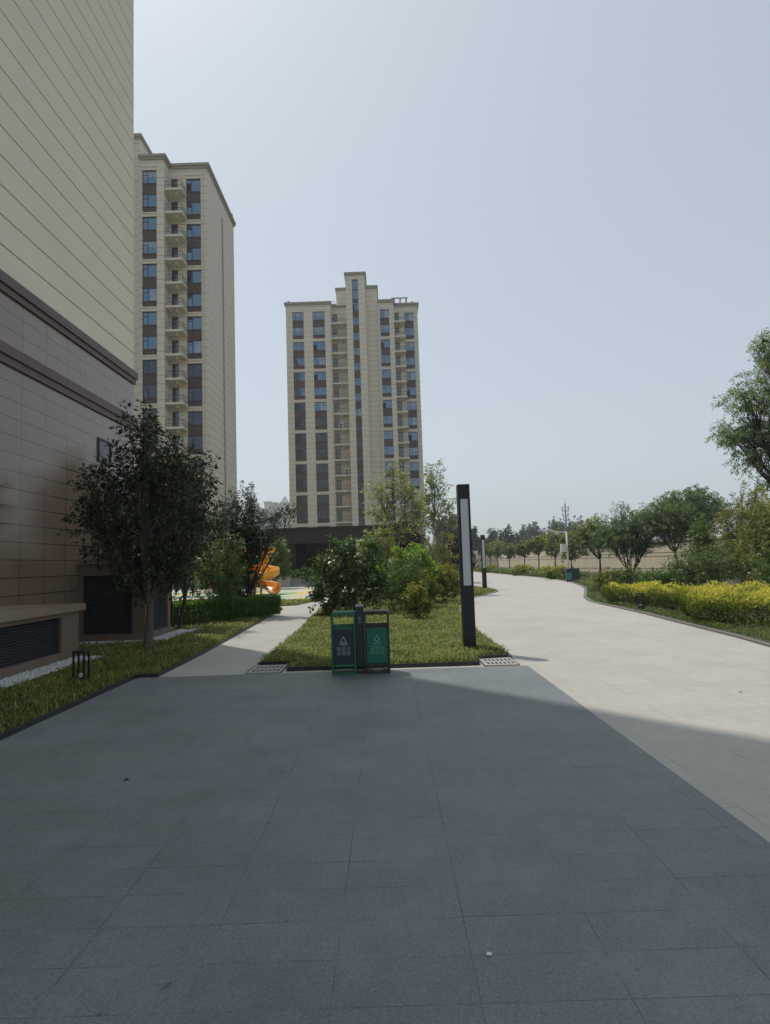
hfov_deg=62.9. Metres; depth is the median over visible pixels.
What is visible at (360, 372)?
apartment tower
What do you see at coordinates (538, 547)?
tree
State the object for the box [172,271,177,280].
balcony door
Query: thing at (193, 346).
window
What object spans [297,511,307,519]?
window
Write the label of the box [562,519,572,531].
poplar tree
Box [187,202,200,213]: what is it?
window
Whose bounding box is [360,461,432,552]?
airy tree
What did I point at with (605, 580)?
shrub
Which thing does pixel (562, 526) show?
poplar tree
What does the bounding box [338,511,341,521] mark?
balcony door
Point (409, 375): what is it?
window
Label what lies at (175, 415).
balcony door
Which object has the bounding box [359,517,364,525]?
stair window
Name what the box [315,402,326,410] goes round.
window
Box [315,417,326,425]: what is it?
window
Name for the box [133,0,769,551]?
sky
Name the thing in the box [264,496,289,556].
apartment block
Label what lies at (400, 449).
balcony door
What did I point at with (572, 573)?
litter bin
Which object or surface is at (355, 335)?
stair window
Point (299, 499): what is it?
window
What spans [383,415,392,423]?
window
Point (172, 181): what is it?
balcony door
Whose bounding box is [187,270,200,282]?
window
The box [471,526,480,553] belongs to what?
poplar tree
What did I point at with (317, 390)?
window
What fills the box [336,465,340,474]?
balcony door
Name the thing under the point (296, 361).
window
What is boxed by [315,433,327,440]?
window
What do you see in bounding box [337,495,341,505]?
balcony door
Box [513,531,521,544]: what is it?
poplar tree
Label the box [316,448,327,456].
window
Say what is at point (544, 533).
poplar tree
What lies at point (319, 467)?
window
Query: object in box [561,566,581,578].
shrub
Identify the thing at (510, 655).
kerb
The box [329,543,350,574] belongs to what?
window
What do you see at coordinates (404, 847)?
plaza
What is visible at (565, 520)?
cell tower
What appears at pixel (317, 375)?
window
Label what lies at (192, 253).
window
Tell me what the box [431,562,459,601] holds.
shrub
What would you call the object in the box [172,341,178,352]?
balcony door
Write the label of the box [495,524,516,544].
poplar tree
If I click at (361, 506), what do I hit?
stair window
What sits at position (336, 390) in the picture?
balcony door
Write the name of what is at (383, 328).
window
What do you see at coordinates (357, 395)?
stair window
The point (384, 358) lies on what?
window
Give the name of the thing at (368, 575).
shrub
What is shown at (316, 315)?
window
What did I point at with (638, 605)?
bollard light
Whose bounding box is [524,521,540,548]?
poplar tree
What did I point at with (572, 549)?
tree
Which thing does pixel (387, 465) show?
window
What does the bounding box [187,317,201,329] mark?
window
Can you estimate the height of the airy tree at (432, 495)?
6.694 m
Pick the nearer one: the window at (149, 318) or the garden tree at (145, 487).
the garden tree at (145, 487)
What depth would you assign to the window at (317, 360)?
120.33 m
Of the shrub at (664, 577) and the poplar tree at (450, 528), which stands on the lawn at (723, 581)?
the shrub at (664, 577)
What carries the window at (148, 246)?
in the apartment tower at (184, 320)
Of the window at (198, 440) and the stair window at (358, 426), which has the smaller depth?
the window at (198, 440)
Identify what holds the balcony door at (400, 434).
in the apartment tower at (360, 372)
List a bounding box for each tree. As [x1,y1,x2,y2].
[56,399,232,651]
[121,443,219,628]
[194,480,301,614]
[267,536,293,581]
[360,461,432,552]
[377,511,429,567]
[416,459,457,563]
[431,515,449,555]
[438,512,456,546]
[439,532,480,569]
[446,514,457,541]
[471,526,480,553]
[485,542,494,564]
[486,528,497,548]
[486,539,504,566]
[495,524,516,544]
[499,542,515,566]
[512,539,533,563]
[513,528,526,542]
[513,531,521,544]
[521,523,532,538]
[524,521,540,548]
[525,534,547,568]
[538,527,566,565]
[541,523,550,547]
[548,516,560,545]
[552,518,565,535]
[555,533,586,565]
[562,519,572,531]
[567,515,582,537]
[569,513,609,573]
[576,516,586,527]
[585,501,664,572]
[633,499,705,573]
[645,483,739,537]
[703,327,769,499]
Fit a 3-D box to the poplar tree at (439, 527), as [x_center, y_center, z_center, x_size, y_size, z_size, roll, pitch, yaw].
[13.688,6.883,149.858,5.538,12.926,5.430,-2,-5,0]
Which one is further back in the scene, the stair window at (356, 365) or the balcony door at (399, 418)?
the balcony door at (399, 418)
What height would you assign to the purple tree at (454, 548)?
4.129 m
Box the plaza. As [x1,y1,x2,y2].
[0,665,769,1023]
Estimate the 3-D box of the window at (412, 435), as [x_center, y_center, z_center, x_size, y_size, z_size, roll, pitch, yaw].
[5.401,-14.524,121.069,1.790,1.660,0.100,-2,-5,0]
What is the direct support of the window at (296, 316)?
in the apartment tower at (360, 372)
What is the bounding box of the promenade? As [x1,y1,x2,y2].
[172,572,769,841]
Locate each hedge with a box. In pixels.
[173,594,281,624]
[599,580,685,604]
[644,579,769,611]
[679,584,769,625]
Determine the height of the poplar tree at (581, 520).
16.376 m
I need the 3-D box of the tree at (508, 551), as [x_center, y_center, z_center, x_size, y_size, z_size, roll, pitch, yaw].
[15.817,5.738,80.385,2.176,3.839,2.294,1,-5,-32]
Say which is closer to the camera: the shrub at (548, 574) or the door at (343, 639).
the door at (343, 639)
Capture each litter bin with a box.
[331,604,390,674]
[565,567,579,581]
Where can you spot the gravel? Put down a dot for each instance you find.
(28, 674)
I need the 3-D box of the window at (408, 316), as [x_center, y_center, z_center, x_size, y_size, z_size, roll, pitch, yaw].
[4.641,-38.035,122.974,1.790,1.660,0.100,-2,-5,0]
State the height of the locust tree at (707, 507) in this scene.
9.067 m
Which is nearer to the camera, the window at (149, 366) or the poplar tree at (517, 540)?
the window at (149, 366)
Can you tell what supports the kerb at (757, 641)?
on the promenade
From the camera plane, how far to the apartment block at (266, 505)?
483.84 m
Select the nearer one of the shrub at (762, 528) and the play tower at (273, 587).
the shrub at (762, 528)
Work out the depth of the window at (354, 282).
120.92 m
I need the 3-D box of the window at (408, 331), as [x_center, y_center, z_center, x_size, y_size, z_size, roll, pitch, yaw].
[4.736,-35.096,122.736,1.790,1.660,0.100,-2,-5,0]
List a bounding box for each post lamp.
[456,484,475,649]
[480,535,486,587]
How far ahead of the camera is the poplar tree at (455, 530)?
148.61 m
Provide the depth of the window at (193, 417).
76.24 m
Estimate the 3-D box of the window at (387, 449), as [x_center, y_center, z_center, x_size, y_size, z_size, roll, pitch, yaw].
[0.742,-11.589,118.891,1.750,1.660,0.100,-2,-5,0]
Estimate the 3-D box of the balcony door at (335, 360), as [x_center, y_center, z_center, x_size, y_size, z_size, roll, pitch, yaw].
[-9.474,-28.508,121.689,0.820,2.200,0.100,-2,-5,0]
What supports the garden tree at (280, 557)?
on the promenade
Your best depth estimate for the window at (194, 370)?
76.73 m
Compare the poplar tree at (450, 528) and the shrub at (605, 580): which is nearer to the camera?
the shrub at (605, 580)
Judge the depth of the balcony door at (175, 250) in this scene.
77.84 m
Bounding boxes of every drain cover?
[245,664,287,673]
[479,657,519,665]
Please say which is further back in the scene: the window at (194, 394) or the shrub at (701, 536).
the window at (194, 394)
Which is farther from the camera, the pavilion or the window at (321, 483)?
the window at (321, 483)
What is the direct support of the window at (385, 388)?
in the apartment tower at (360, 372)
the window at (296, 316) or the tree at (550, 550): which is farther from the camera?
the window at (296, 316)
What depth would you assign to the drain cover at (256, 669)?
9.79 m
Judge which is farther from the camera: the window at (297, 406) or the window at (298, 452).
the window at (297, 406)
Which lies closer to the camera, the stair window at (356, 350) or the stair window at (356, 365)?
the stair window at (356, 365)
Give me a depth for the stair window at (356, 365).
119.63 m
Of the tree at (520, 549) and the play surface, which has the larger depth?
the tree at (520, 549)
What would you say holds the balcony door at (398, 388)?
in the apartment tower at (360, 372)
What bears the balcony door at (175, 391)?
in the apartment tower at (184, 320)
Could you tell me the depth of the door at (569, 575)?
40.87 m
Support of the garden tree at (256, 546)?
on the lawn at (21, 701)
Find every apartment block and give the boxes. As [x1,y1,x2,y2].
[251,501,280,542]
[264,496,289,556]
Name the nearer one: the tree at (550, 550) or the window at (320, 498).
the tree at (550, 550)
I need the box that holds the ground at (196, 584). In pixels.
[172,572,767,646]
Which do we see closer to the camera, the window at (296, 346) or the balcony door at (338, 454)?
the balcony door at (338, 454)
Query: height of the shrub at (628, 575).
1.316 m
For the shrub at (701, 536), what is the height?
3.436 m
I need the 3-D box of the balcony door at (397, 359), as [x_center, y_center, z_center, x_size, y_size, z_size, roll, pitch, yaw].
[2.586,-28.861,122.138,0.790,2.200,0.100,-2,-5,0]
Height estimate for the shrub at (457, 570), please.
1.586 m
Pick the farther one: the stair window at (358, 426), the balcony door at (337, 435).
the balcony door at (337, 435)
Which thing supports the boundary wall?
on the ground at (196, 584)
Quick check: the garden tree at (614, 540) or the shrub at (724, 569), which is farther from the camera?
the garden tree at (614, 540)
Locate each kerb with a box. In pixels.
[0,614,273,739]
[259,654,508,670]
[459,590,511,657]
[473,571,769,646]
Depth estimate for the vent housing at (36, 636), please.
10.50 m
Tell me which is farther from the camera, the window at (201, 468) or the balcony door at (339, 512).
the balcony door at (339, 512)
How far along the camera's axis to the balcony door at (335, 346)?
121.93 m
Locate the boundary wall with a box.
[435,536,754,573]
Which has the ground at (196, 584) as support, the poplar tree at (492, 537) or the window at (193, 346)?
the poplar tree at (492, 537)
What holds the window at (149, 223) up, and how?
in the apartment tower at (184, 320)
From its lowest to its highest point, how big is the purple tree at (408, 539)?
4.624 m
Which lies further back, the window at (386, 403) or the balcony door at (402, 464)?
the balcony door at (402, 464)
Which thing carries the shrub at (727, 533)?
on the lawn at (723, 581)
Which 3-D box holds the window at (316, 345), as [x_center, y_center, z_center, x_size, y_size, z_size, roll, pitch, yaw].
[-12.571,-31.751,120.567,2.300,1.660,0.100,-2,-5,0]
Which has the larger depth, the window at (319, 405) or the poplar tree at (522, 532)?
the poplar tree at (522, 532)
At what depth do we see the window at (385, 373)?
120.07 m
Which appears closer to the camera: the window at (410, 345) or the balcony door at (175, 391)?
the balcony door at (175, 391)
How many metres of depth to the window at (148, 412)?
74.33 m
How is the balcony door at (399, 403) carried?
in the apartment tower at (360, 372)
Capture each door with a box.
[171,180,177,186]
[171,202,177,210]
[172,225,177,233]
[172,248,177,257]
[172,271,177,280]
[172,294,177,304]
[172,318,177,328]
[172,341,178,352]
[172,365,178,377]
[172,388,178,401]
[172,412,178,426]
[173,436,178,450]
[333,344,337,351]
[333,629,354,664]
[334,359,337,367]
[334,374,338,382]
[334,389,338,397]
[335,419,339,428]
[336,434,339,443]
[336,449,340,458]
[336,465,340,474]
[337,480,340,489]
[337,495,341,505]
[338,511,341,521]
[366,628,387,662]
[396,358,399,365]
[397,387,401,395]
[398,402,401,410]
[398,417,402,426]
[399,432,402,441]
[399,448,403,456]
[400,463,403,472]
[567,572,571,579]
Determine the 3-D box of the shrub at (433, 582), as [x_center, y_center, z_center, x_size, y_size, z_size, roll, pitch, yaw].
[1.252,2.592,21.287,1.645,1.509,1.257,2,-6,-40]
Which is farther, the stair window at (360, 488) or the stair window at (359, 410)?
the stair window at (359, 410)
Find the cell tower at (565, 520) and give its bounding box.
[562,496,568,530]
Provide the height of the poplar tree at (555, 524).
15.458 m
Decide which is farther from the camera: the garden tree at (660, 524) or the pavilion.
the pavilion
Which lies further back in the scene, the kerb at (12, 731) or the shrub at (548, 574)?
the shrub at (548, 574)
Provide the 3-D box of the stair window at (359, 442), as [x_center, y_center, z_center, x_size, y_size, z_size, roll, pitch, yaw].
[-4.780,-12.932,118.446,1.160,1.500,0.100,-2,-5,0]
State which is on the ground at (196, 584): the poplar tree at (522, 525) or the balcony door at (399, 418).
the poplar tree at (522, 525)
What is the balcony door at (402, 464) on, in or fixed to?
in the apartment tower at (360, 372)
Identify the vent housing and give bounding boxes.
[0,603,85,679]
[77,557,173,641]
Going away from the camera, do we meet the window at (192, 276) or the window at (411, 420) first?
the window at (192, 276)
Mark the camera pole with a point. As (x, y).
(563, 547)
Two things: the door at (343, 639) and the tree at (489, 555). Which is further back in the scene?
the tree at (489, 555)
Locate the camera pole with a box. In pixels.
[546,529,568,568]
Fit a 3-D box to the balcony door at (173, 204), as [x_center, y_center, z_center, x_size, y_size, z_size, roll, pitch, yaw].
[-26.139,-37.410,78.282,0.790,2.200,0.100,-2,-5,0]
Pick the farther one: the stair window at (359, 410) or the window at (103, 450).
the stair window at (359, 410)
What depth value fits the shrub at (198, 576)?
42.03 m
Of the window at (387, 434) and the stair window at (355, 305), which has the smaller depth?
the window at (387, 434)
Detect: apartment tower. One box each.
[0,0,137,606]
[133,133,236,582]
[284,271,426,554]
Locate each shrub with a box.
[191,530,248,620]
[191,556,207,591]
[289,533,397,613]
[362,523,395,564]
[376,541,450,600]
[377,550,430,610]
[399,578,438,618]
[401,566,444,603]
[424,531,458,585]
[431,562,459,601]
[443,567,459,585]
[475,563,498,572]
[506,563,534,575]
[538,565,566,578]
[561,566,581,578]
[586,567,621,591]
[599,564,644,584]
[636,562,699,588]
[660,537,752,586]
[685,516,718,584]
[707,475,768,585]
[724,492,769,583]
[744,542,769,583]
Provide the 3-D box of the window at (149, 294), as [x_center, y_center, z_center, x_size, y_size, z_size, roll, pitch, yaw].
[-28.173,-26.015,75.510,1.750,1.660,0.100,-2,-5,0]
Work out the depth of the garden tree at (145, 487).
12.46 m
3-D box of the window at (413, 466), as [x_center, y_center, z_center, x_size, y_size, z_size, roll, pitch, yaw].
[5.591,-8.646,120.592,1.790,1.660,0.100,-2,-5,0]
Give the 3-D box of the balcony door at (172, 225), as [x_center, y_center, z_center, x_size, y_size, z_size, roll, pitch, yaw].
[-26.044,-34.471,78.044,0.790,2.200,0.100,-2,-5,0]
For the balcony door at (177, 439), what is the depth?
75.93 m
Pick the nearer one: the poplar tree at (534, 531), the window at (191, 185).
the window at (191, 185)
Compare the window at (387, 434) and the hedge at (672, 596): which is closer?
the hedge at (672, 596)
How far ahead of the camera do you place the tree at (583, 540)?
50.24 m
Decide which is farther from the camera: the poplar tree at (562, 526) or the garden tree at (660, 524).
the poplar tree at (562, 526)
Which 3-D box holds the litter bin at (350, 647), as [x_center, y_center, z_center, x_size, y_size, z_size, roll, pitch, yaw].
[-0.363,1.869,9.341,0.850,1.000,0.340,-2,-5,-1]
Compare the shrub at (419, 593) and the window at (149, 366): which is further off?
the window at (149, 366)
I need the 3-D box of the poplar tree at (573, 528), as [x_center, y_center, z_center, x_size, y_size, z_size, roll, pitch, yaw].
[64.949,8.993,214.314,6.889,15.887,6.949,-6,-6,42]
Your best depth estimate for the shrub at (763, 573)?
19.85 m
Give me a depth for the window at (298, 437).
119.13 m
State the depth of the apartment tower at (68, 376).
13.85 m
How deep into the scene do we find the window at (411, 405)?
121.54 m
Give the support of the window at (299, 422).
in the apartment tower at (360, 372)
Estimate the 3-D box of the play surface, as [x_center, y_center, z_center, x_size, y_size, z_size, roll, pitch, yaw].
[-10.417,4.959,37.106,14.800,0.030,14.300,-2,-5,0]
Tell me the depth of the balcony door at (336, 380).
121.44 m
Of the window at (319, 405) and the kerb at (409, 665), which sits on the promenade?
the kerb at (409, 665)
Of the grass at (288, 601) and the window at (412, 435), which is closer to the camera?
the grass at (288, 601)
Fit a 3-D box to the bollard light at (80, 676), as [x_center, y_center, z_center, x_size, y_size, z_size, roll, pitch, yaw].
[-4.344,2.218,9.005,0.180,0.475,0.180,-2,-5,0]
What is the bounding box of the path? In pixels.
[159,599,327,676]
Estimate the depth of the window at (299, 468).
118.67 m
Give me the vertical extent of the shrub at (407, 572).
2.101 m
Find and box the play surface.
[172,588,313,600]
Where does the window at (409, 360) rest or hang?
in the apartment tower at (360, 372)
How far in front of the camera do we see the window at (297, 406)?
119.60 m
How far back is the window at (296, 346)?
120.57 m
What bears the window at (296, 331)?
in the apartment tower at (360, 372)
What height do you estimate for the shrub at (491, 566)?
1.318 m
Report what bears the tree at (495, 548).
on the lawn at (723, 581)
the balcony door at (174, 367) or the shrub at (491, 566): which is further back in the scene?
the shrub at (491, 566)
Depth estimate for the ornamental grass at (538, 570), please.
56.19 m
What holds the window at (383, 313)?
in the apartment tower at (360, 372)
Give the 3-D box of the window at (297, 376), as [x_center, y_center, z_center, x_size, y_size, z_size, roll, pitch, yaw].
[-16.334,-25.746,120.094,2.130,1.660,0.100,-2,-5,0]
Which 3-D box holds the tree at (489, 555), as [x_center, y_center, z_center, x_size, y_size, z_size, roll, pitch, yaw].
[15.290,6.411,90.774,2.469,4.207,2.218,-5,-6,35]
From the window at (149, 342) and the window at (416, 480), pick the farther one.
the window at (416, 480)
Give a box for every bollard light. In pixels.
[72,649,90,682]
[636,593,644,608]
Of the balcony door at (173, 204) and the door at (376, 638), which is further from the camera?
the balcony door at (173, 204)
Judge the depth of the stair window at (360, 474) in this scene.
117.95 m
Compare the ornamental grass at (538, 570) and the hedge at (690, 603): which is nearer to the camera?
the hedge at (690, 603)
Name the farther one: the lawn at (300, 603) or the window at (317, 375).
the window at (317, 375)
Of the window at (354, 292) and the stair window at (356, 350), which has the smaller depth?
the stair window at (356, 350)
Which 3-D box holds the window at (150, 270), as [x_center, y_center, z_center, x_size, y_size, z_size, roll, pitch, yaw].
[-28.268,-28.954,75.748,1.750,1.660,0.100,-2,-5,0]
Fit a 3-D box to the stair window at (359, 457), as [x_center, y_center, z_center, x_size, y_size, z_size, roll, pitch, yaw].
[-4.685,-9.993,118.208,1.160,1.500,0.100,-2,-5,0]
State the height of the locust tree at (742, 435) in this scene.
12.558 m
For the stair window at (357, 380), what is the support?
in the apartment tower at (360, 372)
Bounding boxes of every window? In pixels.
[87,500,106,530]
[98,437,111,464]
[142,171,156,182]
[143,194,156,205]
[143,217,156,229]
[143,241,156,252]
[143,264,156,276]
[143,288,156,300]
[143,312,156,324]
[143,336,156,348]
[143,360,156,372]
[143,384,156,397]
[143,409,156,421]
[186,179,199,190]
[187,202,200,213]
[187,225,200,236]
[187,247,200,259]
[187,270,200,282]
[187,294,201,305]
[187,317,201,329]
[187,340,201,352]
[188,364,201,376]
[188,388,201,400]
[188,412,202,424]
[188,436,202,448]
[188,460,202,471]
[292,312,303,320]
[293,327,303,335]
[293,342,303,350]
[293,357,304,365]
[294,373,304,380]
[294,388,304,395]
[294,403,305,410]
[295,418,305,426]
[295,434,305,441]
[295,449,306,457]
[296,464,306,472]
[296,480,306,488]
[296,496,307,503]
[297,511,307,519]
[306,544,328,573]
[313,312,324,319]
[313,327,324,334]
[313,342,324,349]
[314,357,325,364]
[314,372,325,379]
[314,387,325,394]
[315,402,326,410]
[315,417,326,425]
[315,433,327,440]
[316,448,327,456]
[316,464,327,471]
[316,479,328,487]
[317,495,328,502]
[317,510,329,518]
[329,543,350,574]
[352,280,357,289]
[352,290,357,299]
[352,302,358,309]
[353,317,358,324]
[353,332,359,339]
[354,347,359,354]
[354,363,359,370]
[355,378,360,385]
[355,393,360,400]
[356,408,361,415]
[356,424,361,431]
[356,439,362,446]
[357,455,362,462]
[357,470,363,477]
[358,486,363,493]
[358,502,364,509]
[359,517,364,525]
[380,310,388,317]
[380,325,389,332]
[381,340,389,347]
[381,355,390,362]
[382,370,390,377]
[382,385,391,392]
[383,400,391,407]
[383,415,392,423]
[384,431,392,438]
[384,446,393,454]
[385,462,393,469]
[404,313,412,320]
[405,328,413,335]
[405,342,414,349]
[406,357,414,364]
[406,372,415,379]
[407,387,415,394]
[407,402,416,409]
[408,417,416,424]
[408,432,417,439]
[409,447,417,455]
[409,462,418,470]
[410,478,419,485]
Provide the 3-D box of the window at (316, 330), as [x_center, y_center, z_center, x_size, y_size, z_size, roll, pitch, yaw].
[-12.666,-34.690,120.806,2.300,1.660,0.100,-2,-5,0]
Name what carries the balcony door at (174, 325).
in the apartment tower at (184, 320)
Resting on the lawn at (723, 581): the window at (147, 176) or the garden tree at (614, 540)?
the garden tree at (614, 540)
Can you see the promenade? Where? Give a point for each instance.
(668, 694)
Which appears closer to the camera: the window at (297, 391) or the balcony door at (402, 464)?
the window at (297, 391)
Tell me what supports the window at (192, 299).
in the apartment tower at (184, 320)
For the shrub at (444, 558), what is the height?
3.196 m
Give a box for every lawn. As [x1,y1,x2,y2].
[0,608,282,733]
[200,600,313,608]
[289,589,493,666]
[477,571,769,642]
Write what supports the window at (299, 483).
in the apartment tower at (360, 372)
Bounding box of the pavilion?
[266,524,416,586]
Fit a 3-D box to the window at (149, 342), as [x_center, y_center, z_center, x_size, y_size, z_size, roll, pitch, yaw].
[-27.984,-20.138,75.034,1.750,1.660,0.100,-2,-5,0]
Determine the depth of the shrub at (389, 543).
30.95 m
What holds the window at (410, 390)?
in the apartment tower at (360, 372)
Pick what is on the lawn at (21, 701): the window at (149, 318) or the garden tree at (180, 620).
the garden tree at (180, 620)
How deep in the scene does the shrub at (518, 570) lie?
59.97 m
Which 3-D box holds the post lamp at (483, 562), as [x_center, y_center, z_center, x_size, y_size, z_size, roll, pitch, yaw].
[5.347,2.719,34.134,0.300,2.950,0.300,-2,-5,-3]
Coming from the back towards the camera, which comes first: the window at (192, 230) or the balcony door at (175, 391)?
the window at (192, 230)
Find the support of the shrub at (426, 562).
on the lawn at (395, 631)
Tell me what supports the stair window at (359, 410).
in the apartment tower at (360, 372)
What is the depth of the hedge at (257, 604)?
18.86 m
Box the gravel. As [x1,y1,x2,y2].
[0,628,202,687]
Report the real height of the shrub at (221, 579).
2.801 m
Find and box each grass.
[228,598,317,605]
[473,566,589,578]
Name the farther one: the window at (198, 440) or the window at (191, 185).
the window at (191, 185)
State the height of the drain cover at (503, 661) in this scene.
0.016 m
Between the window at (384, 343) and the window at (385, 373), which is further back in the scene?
the window at (384, 343)
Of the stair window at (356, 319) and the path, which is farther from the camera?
the stair window at (356, 319)
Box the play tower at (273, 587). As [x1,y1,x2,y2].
[173,542,280,595]
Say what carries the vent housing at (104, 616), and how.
on the lawn at (21, 701)
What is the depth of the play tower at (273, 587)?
36.49 m
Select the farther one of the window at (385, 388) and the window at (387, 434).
the window at (385, 388)
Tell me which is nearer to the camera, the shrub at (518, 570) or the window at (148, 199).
the shrub at (518, 570)
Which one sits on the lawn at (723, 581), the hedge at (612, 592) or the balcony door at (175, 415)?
the hedge at (612, 592)
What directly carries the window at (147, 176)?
in the apartment tower at (184, 320)
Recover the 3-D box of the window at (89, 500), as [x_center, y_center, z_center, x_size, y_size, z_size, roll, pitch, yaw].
[-6.970,0.106,15.245,0.033,0.700,1.000,-2,-5,0]
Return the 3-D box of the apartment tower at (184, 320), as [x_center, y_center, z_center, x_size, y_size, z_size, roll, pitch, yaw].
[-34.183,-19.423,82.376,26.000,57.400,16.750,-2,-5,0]
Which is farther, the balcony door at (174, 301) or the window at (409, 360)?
the window at (409, 360)
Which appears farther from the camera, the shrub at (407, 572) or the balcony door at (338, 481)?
the balcony door at (338, 481)
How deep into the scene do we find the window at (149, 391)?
74.55 m
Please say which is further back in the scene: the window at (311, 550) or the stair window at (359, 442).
the stair window at (359, 442)
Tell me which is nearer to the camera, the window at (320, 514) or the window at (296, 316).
the window at (320, 514)
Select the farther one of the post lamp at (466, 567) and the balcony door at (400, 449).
the balcony door at (400, 449)
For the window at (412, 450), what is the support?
in the apartment tower at (360, 372)
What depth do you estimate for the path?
12.59 m

